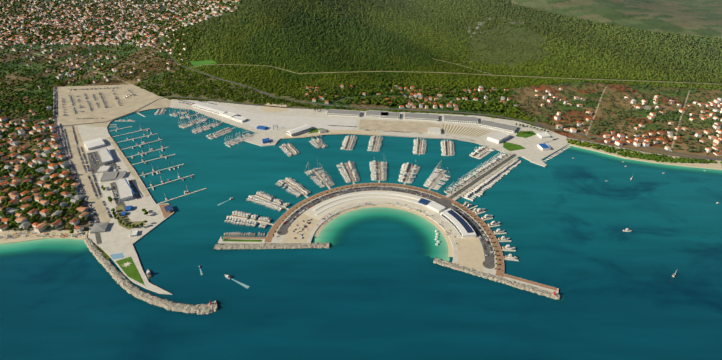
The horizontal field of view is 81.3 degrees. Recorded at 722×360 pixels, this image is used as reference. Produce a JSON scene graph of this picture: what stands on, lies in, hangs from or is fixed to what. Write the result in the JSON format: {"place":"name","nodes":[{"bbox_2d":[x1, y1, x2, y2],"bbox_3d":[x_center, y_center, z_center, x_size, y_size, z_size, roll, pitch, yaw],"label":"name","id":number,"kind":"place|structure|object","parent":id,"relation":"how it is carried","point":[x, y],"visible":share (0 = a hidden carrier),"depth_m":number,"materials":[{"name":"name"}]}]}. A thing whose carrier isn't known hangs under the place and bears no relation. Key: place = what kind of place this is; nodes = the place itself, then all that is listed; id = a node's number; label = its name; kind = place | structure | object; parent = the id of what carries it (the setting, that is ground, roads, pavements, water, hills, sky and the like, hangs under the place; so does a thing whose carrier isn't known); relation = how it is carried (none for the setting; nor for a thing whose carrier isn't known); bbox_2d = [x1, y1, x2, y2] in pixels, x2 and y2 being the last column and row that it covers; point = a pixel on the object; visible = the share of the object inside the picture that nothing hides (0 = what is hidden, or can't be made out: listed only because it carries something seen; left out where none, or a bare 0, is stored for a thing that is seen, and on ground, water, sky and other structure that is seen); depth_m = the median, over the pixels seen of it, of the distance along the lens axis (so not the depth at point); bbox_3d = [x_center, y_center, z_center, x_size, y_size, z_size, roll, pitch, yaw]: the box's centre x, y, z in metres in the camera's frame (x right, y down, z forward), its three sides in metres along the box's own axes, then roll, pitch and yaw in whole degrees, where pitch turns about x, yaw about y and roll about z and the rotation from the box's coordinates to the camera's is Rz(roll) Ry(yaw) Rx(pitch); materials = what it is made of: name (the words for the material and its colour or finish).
{"place":"outdoors","nodes":[
{"label":"outdoors","id":0,"kind":"place"},
{"bbox_2d":[0,230,87,243],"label":"beach","id":1,"kind":"structure","parent":0,"point":[21,238],"depth_m":763.30,"materials":[{"name":"beige sand"}]},
{"bbox_2d":[8,225,91,229],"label":"beach road","id":2,"kind":"structure","parent":0,"point":[48,228],"depth_m":780.56,"materials":[{"name":"grey asphalt"}]},
{"bbox_2d":[10,50,129,83],"bbox_3d":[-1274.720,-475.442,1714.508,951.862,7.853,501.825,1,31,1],"label":"town road","id":3,"kind":"structure","parent":0,"point":[73,66],"depth_m":1631.71,"materials":[{"name":"grey asphalt"}]},
{"bbox_2d":[54,86,101,244],"bbox_3d":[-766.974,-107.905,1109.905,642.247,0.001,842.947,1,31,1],"label":"road","id":4,"kind":"structure","parent":0,"point":[98,238],"depth_m":866.84,"materials":[{"name":"grey asphalt"}]},
{"bbox_2d":[60,123,110,222],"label":"parking lot","id":5,"kind":"structure","parent":0,"point":[102,215],"depth_m":966.79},
{"bbox_2d":[87,151,102,172],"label":"lot asphalt","id":6,"kind":"structure","parent":0,"point":[94,168],"depth_m":1003.90,"materials":[{"name":"grey asphalt"}]},
{"bbox_2d":[105,162,116,166],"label":"lot asphalt","id":7,"kind":"structure","parent":0,"point":[113,163],"depth_m":991.20,"materials":[{"name":"grey asphalt"}]},
{"bbox_2d":[110,182,127,211],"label":"lot asphalt","id":8,"kind":"structure","parent":0,"point":[116,199],"depth_m":870.10,"materials":[{"name":"grey asphalt"}]},
{"bbox_2d":[129,180,141,198],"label":"lot asphalt","id":9,"kind":"structure","parent":0,"point":[134,187],"depth_m":900.09,"materials":[{"name":"grey asphalt"}]},
{"bbox_2d":[59,96,327,125],"bbox_3d":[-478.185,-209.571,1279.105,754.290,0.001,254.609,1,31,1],"label":"road","id":10,"kind":"structure","parent":0,"point":[188,97],"depth_m":1312.09,"materials":[{"name":"grey asphalt"}]},
{"bbox_2d":[190,64,297,73],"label":"hill track","id":11,"kind":"structure","parent":0,"point":[254,65],"depth_m":1671.52,"materials":[{"name":"beige soil"}]},
{"bbox_2d":[5,97,561,232],"bbox_3d":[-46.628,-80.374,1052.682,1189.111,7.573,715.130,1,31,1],"label":"trees","id":12,"kind":"object","parent":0,"point":[70,226],"visible":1,"depth_m":803.39,"materials":[{"name":"green plant"}]},
{"bbox_2d":[84,103,550,236],"bbox_3d":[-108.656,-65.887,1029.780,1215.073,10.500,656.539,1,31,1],"label":"buildings","id":13,"kind":"structure","parent":0,"point":[125,191],"depth_m":1143.77,"materials":[{"name":"white paint"}]},
{"bbox_2d":[0,108,721,359],"bbox_3d":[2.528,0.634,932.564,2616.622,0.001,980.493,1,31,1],"label":"sea water","id":14,"kind":"structure","parent":0,"point":[374,283],"depth_m":685.37,"materials":[{"name":"teal liquid"}]},
{"bbox_2d":[146,269,150,278],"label":"boat","id":15,"kind":"object","parent":14,"relation":"on","point":[148,273],"visible":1,"depth_m":674.62,"materials":[{"name":"white"}]},
{"bbox_2d":[232,279,249,288],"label":"wake","id":16,"kind":"object","parent":14,"relation":"on","point":[244,285],"visible":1,"depth_m":660.38,"materials":[{"name":"white liquid"}]},
{"bbox_2d":[218,237,264,243],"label":"arm mole","id":17,"kind":"object","parent":14,"relation":"in","point":[220,241],"visible":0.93,"depth_m":745.99,"materials":[{"name":"concrete"}]},
{"bbox_2d":[223,239,261,241],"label":"lawn","id":18,"kind":"structure","parent":17,"relation":"on","point":[242,240],"depth_m":750.64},
{"bbox_2d":[221,237,265,238],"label":"pier walkway","id":19,"kind":"structure","parent":17,"relation":"on","point":[244,237],"depth_m":757.90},
{"bbox_2d":[214,243,328,249],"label":"breakwater","id":20,"kind":"object","parent":14,"relation":"in","point":[271,246],"visible":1,"depth_m":736.13,"materials":[{"name":"beige stone"}]},
{"bbox_2d":[111,108,518,260],"bbox_3d":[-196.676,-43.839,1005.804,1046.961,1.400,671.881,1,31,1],"label":"piers","id":21,"kind":"structure","parent":14,"relation":"in","point":[434,183],"depth_m":956.49,"materials":[{"name":"concrete"}]},
{"bbox_2d":[264,183,503,277],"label":"curved breakwater platform","id":22,"kind":"structure","parent":14,"relation":"in","point":[444,222],"depth_m":793.82,"materials":[{"name":"concrete"}]},
{"bbox_2d":[277,228,287,234],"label":"turnaround","id":23,"kind":"structure","parent":22,"relation":"on","point":[282,231],"depth_m":772.82,"materials":[{"name":"concrete"}]},
{"bbox_2d":[282,214,319,242],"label":"plaza","id":24,"kind":"structure","parent":22,"relation":"on","point":[290,235],"depth_m":777.99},
{"bbox_2d":[313,192,429,210],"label":"terrace step","id":25,"kind":"object","parent":22,"relation":"on","point":[328,202],"visible":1,"depth_m":872.43,"materials":[{"name":"white paint"}]},
{"bbox_2d":[316,196,430,214],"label":"terrace step","id":26,"kind":"object","parent":22,"relation":"on","point":[319,212],"visible":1,"depth_m":862.12,"materials":[{"name":"white paint"}]},
{"bbox_2d":[303,191,444,219],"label":"horseshoe terraces","id":27,"kind":"object","parent":22,"relation":"on","point":[310,212],"visible":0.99,"depth_m":856.90,"materials":[{"name":"stone"}]},
{"bbox_2d":[313,205,452,256],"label":"beach sand","id":28,"kind":"structure","parent":22,"relation":"on","point":[433,222],"depth_m":807.16,"materials":[{"name":"beige sand"}]},
{"bbox_2d":[264,183,503,276],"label":"promenade","id":29,"kind":"structure","parent":22,"relation":"on","point":[498,253],"depth_m":821.46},
{"bbox_2d":[273,154,515,268],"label":"lamp posts","id":30,"kind":"object","parent":29,"relation":"on","point":[421,190],"visible":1,"depth_m":883.30,"materials":[{"name":"grey metal"}]},
{"bbox_2d":[418,198,445,212],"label":"building","id":31,"kind":"structure","parent":22,"relation":"on","point":[435,206],"depth_m":837.30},
{"bbox_2d":[441,208,475,237],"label":"building","id":32,"kind":"structure","parent":22,"relation":"on","point":[460,227],"depth_m":776.98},
{"bbox_2d":[441,214,461,236],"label":"horseshoe club glass","id":33,"kind":"object","parent":32,"relation":"attached to","point":[450,221],"visible":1,"depth_m":788.90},
{"bbox_2d":[447,210,473,232],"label":"solar panels","id":34,"kind":"object","parent":32,"relation":"on","point":[465,225],"visible":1,"depth_m":787.29,"materials":[{"name":"blue glass"}]},
{"bbox_2d":[455,237,483,271],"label":"lot","id":35,"kind":"structure","parent":22,"relation":"on","point":[470,253],"depth_m":720.73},
{"bbox_2d":[483,261,494,268],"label":"turnaround","id":36,"kind":"structure","parent":22,"relation":"on","point":[489,264],"depth_m":697.17,"materials":[{"name":"concrete"}]},
{"bbox_2d":[435,230,439,244],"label":"floating beach cabanas","id":37,"kind":"object","parent":14,"relation":"on","point":[437,234],"visible":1,"depth_m":759.25,"materials":[{"name":"white paint"}]},
{"bbox_2d":[462,194,472,200],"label":"motor yacht","id":38,"kind":"object","parent":14,"relation":"on","point":[466,196],"visible":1,"depth_m":866.22,"materials":[{"name":"white"}]},
{"bbox_2d":[468,190,479,196],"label":"motor yacht","id":39,"kind":"object","parent":14,"relation":"on","point":[474,192],"visible":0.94,"depth_m":880.38,"materials":[{"name":"white plastic"}]},
{"bbox_2d":[474,208,484,213],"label":"motor yacht","id":40,"kind":"object","parent":14,"relation":"on","point":[479,210],"visible":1,"depth_m":825.89,"materials":[{"name":"white"}]},
{"bbox_2d":[481,214,492,219],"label":"motor yacht","id":41,"kind":"object","parent":14,"relation":"on","point":[486,216],"visible":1,"depth_m":808.72,"materials":[{"name":"white"}]},
{"bbox_2d":[488,221,499,225],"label":"motor yacht","id":42,"kind":"object","parent":14,"relation":"on","point":[492,223],"visible":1,"depth_m":790.33,"materials":[{"name":"white"}]},
{"bbox_2d":[493,229,504,232],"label":"motor yacht","id":43,"kind":"object","parent":14,"relation":"on","point":[498,231],"visible":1,"depth_m":771.15,"materials":[{"name":"white"}]},
{"bbox_2d":[498,236,509,239],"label":"motor yacht","id":44,"kind":"object","parent":14,"relation":"on","point":[503,238],"visible":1,"depth_m":752.25,"materials":[{"name":"white plastic"}]},
{"bbox_2d":[501,245,515,249],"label":"motor yacht","id":45,"kind":"object","parent":14,"relation":"on","point":[508,247],"visible":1,"depth_m":730.94,"materials":[{"name":"white plastic"}]},
{"bbox_2d":[504,254,517,258],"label":"motor yacht","id":46,"kind":"object","parent":14,"relation":"on","point":[509,256],"visible":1,"depth_m":710.87,"materials":[{"name":"white"}]},
{"bbox_2d":[503,274,558,292],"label":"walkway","id":47,"kind":"structure","parent":14,"relation":"in","point":[533,285],"depth_m":658.25,"materials":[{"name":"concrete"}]},
{"bbox_2d":[503,274,556,290],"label":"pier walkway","id":48,"kind":"structure","parent":47,"relation":"on","point":[530,282],"depth_m":661.86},
{"bbox_2d":[0,0,721,258],"bbox_3d":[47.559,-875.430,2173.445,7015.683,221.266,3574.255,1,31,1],"label":"terrain","id":49,"kind":"structure","parent":0,"point":[702,18],"depth_m":1692.95,"materials":[{"name":"green plant"}]},
{"bbox_2d":[0,118,89,225],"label":"trees","id":50,"kind":"object","parent":49,"relation":"on","point":[34,205],"visible":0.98,"depth_m":886.34,"materials":[{"name":"green plant"}]},
{"bbox_2d":[72,0,94,85],"bbox_3d":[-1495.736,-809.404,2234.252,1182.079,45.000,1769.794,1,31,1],"label":"town road","id":51,"kind":"structure","parent":49,"relation":"on","point":[89,53],"depth_m":1789.69,"materials":[{"name":"grey asphalt"}]},
{"bbox_2d":[0,43,176,118],"bbox_3d":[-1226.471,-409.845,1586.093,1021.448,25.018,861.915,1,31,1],"label":"trees","id":52,"kind":"object","parent":49,"relation":"on","point":[24,106],"visible":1,"depth_m":1593.33,"materials":[{"name":"green plant"}]},
{"bbox_2d":[53,84,170,126],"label":"boatyard","id":53,"kind":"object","parent":49,"relation":"on","point":[141,98],"visible":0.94,"depth_m":1334.58,"materials":[{"name":"beige concrete"}]},
{"bbox_2d":[63,88,134,115],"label":"parked boats","id":54,"kind":"object","parent":53,"relation":"on","point":[89,104],"visible":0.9,"depth_m":1340.61,"materials":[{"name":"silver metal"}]},
{"bbox_2d":[0,0,240,44],"bbox_3d":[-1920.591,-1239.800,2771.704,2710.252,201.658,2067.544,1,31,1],"label":"tree crowns","id":55,"kind":"object","parent":49,"relation":"on","point":[43,31],"visible":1,"depth_m":2294.31,"materials":[{"name":"green plant"}]},
{"bbox_2d":[137,70,321,105],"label":"trees","id":56,"kind":"object","parent":49,"relation":"on","point":[211,90],"visible":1,"depth_m":1433.72,"materials":[{"name":"green plant"}]},
{"bbox_2d":[0,0,721,232],"bbox_3d":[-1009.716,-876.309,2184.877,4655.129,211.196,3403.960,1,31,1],"label":"town houses","id":57,"kind":"structure","parent":49,"relation":"on","point":[22,219],"depth_m":1344.44,"materials":[{"name":"orange"}]},
{"bbox_2d":[302,82,526,114],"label":"trees","id":58,"kind":"object","parent":49,"relation":"on","point":[478,105],"visible":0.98,"depth_m":1379.96,"materials":[{"name":"green plant"}]},
{"bbox_2d":[327,96,508,104],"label":"road","id":59,"kind":"structure","parent":49,"relation":"on","point":[380,96],"depth_m":1366.25,"materials":[{"name":"grey asphalt"}]},
{"bbox_2d":[131,11,721,159],"bbox_3d":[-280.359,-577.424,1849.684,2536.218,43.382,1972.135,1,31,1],"label":"road","id":60,"kind":"structure","parent":49,"relation":"on","point":[438,111],"depth_m":1277.12,"materials":[{"name":"grey asphalt"}]},
{"bbox_2d":[134,0,721,163],"bbox_3d":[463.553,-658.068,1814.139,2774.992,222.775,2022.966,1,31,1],"label":"forest canopy","id":61,"kind":"object","parent":49,"relation":"on","point":[613,149],"visible":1,"depth_m":1784.21,"materials":[{"name":"green plant"}]},
{"bbox_2d":[586,87,605,134],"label":"lane","id":62,"kind":"structure","parent":49,"relation":"on","point":[596,111],"depth_m":1273.75,"materials":[{"name":"grey asphalt"}]},
{"bbox_2d":[509,80,721,153],"bbox_3d":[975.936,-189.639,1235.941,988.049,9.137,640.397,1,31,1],"label":"trees","id":63,"kind":"object","parent":49,"relation":"on","point":[644,121],"visible":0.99,"depth_m":1253.30,"materials":[{"name":"green plant"}]},
{"bbox_2d":[670,90,689,151],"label":"lane","id":64,"kind":"structure","parent":49,"relation":"on","point":[679,121],"depth_m":1205.20,"materials":[{"name":"grey asphalt"}]},
{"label":"tree trunks","id":65,"kind":"object","parent":49,"relation":"on","visible":0},
{"bbox_2d":[137,24,202,67],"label":"trees","id":66,"kind":"object","parent":65,"relation":"attached to","point":[161,46],"visible":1,"depth_m":1844.96,"materials":[{"name":"green plant"}]},
{"bbox_2d":[170,99,567,165],"bbox_3d":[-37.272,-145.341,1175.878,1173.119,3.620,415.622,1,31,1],"label":"quay","id":67,"kind":"structure","parent":0,"point":[530,143],"depth_m":1168.75,"materials":[{"name":"concrete"}]},
{"bbox_2d":[181,102,356,130],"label":"quay","id":68,"kind":"structure","parent":67,"relation":"on","point":[255,120],"depth_m":1217.02,"materials":[{"name":"concrete"}]},
{"bbox_2d":[260,103,287,112],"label":"paved area","id":69,"kind":"object","parent":67,"relation":"on","point":[276,109],"visible":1,"depth_m":1297.60,"materials":[{"name":"beige concrete"}]},
{"bbox_2d":[107,107,507,202],"bbox_3d":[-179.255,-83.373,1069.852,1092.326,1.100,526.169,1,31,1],"label":"quay tyre fenders","id":70,"kind":"object","parent":67,"relation":"on","point":[289,138],"visible":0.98,"depth_m":1123.69,"materials":[{"name":"black rubber"}]},
{"bbox_2d":[111,106,505,260],"bbox_3d":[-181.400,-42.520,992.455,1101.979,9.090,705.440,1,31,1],"label":"lamp posts","id":71,"kind":"object","parent":67,"relation":"on","point":[387,182],"visible":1,"depth_m":917.11,"materials":[{"name":"silver metal"}]},
{"bbox_2d":[308,128,322,133],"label":"lawn","id":72,"kind":"structure","parent":67,"relation":"on","point":[313,130],"depth_m":1157.05,"materials":[{"name":"green plant"}]},
{"bbox_2d":[283,130,379,138],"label":"promenade","id":73,"kind":"structure","parent":67,"relation":"on","point":[359,132],"depth_m":1140.30,"materials":[{"name":"beige concrete"}]},
{"bbox_2d":[359,119,441,132],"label":"sand lot","id":74,"kind":"structure","parent":67,"relation":"on","point":[397,126],"depth_m":1186.28,"materials":[{"name":"beige sand"}]},
{"bbox_2d":[442,124,490,136],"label":"dry berth stripes","id":75,"kind":"object","parent":67,"relation":"on","point":[464,131],"visible":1,"depth_m":1156.90,"materials":[{"name":"beige"}]},
{"bbox_2d":[443,124,492,136],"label":"dry berth base","id":76,"kind":"object","parent":67,"relation":"on","point":[464,130],"visible":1,"depth_m":1151.38,"materials":[{"name":"concrete"}]},
{"bbox_2d":[503,142,525,150],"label":"lawn","id":77,"kind":"structure","parent":67,"relation":"on","point":[510,146],"depth_m":1072.56,"materials":[{"name":"green plant"}]},
{"bbox_2d":[516,131,535,137],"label":"lawn","id":78,"kind":"structure","parent":67,"relation":"on","point":[525,134],"depth_m":1134.70,"materials":[{"name":"green plant"}]},
{"bbox_2d":[531,132,567,159],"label":"paved area","id":79,"kind":"object","parent":67,"relation":"on","point":[537,153],"visible":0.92,"depth_m":1077.61,"materials":[{"name":"concrete"}]},
{"bbox_2d":[279,186,494,262],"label":"road","id":80,"kind":"structure","parent":0,"point":[418,193],"depth_m":836.09,"materials":[{"name":"grey asphalt"}]},
{"bbox_2d":[437,198,451,205],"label":"junction plaza","id":81,"kind":"structure","parent":0,"point":[444,202],"depth_m":854.28,"materials":[{"name":"grey asphalt"}]},
{"bbox_2d":[448,154,516,198],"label":"pier road","id":82,"kind":"structure","parent":0,"point":[478,179],"depth_m":939.72,"materials":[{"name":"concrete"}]},
{"bbox_2d":[298,71,710,83],"bbox_3d":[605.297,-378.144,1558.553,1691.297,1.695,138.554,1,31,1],"label":"hill track","id":83,"kind":"structure","parent":0,"point":[497,75],"depth_m":1583.95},
{"bbox_2d":[532,123,721,160],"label":"shore road","id":84,"kind":"structure","parent":0,"point":[638,150],"depth_m":1053.77,"materials":[{"name":"grey asphalt"}]},
{"bbox_2d":[568,138,721,169],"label":"beach","id":85,"kind":"structure","parent":0,"point":[711,165],"depth_m":1004.63,"materials":[{"name":"beige sand"}]},
{"bbox_2d":[0,146,720,243],"bbox_3d":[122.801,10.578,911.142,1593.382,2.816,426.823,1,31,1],"label":"beach umbrellas","id":86,"kind":"object","parent":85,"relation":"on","point":[45,233],"visible":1,"depth_m":765.03,"materials":[{"name":"white fabric"}]},
{"label":"sea","id":87,"kind":"structure","parent":0,"visible":0},
{"bbox_2d":[57,122,173,294],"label":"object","id":88,"kind":"structure","parent":87,"relation":"on","point":[116,238],"depth_m":813.04,"materials":[{"name":"concrete"}]},
{"bbox_2d":[111,253,123,259],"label":"mole court","id":89,"kind":"object","parent":88,"relation":"on","point":[117,256],"visible":1,"depth_m":714.07,"materials":[{"name":"blue"}]},
{"bbox_2d":[108,137,149,196],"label":"promenade","id":90,"kind":"structure","parent":88,"relation":"on","point":[131,170],"depth_m":978.84,"materials":[{"name":"beige concrete"}]},
{"bbox_2d":[115,205,144,229],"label":"garden bed","id":91,"kind":"object","parent":88,"relation":"on","point":[119,210],"visible":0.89,"depth_m":801.81,"materials":[{"name":"beige plant"}]},
{"bbox_2d":[116,257,144,284],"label":"lawn","id":92,"kind":"structure","parent":88,"relation":"on","point":[131,271],"depth_m":686.94,"materials":[{"name":"green plant"}]},
{"bbox_2d":[159,204,172,217],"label":"wooden deck","id":93,"kind":"structure","parent":88,"relation":"on","point":[165,213],"depth_m":827.23,"materials":[{"name":"brown wood"}]},
{"bbox_2d":[164,204,173,211],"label":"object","id":94,"kind":"object","parent":88,"relation":"on","point":[168,208],"visible":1,"depth_m":829.76,"materials":[{"name":"blue glass"}]},
{"bbox_2d":[83,238,217,314],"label":"breakwater","id":95,"kind":"object","parent":87,"relation":"on","point":[131,288],"visible":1,"depth_m":637.08,"materials":[{"name":"beige stone"}]},
{"bbox_2d":[446,154,519,200],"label":"pier","id":96,"kind":"structure","parent":87,"relation":"on","point":[482,179],"depth_m":939.84,"materials":[{"name":"concrete"}]},
{"bbox_2d":[433,257,559,299],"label":"breakwater","id":97,"kind":"object","parent":87,"relation":"on","point":[521,286],"visible":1,"depth_m":667.48,"materials":[{"name":"beige stone"}]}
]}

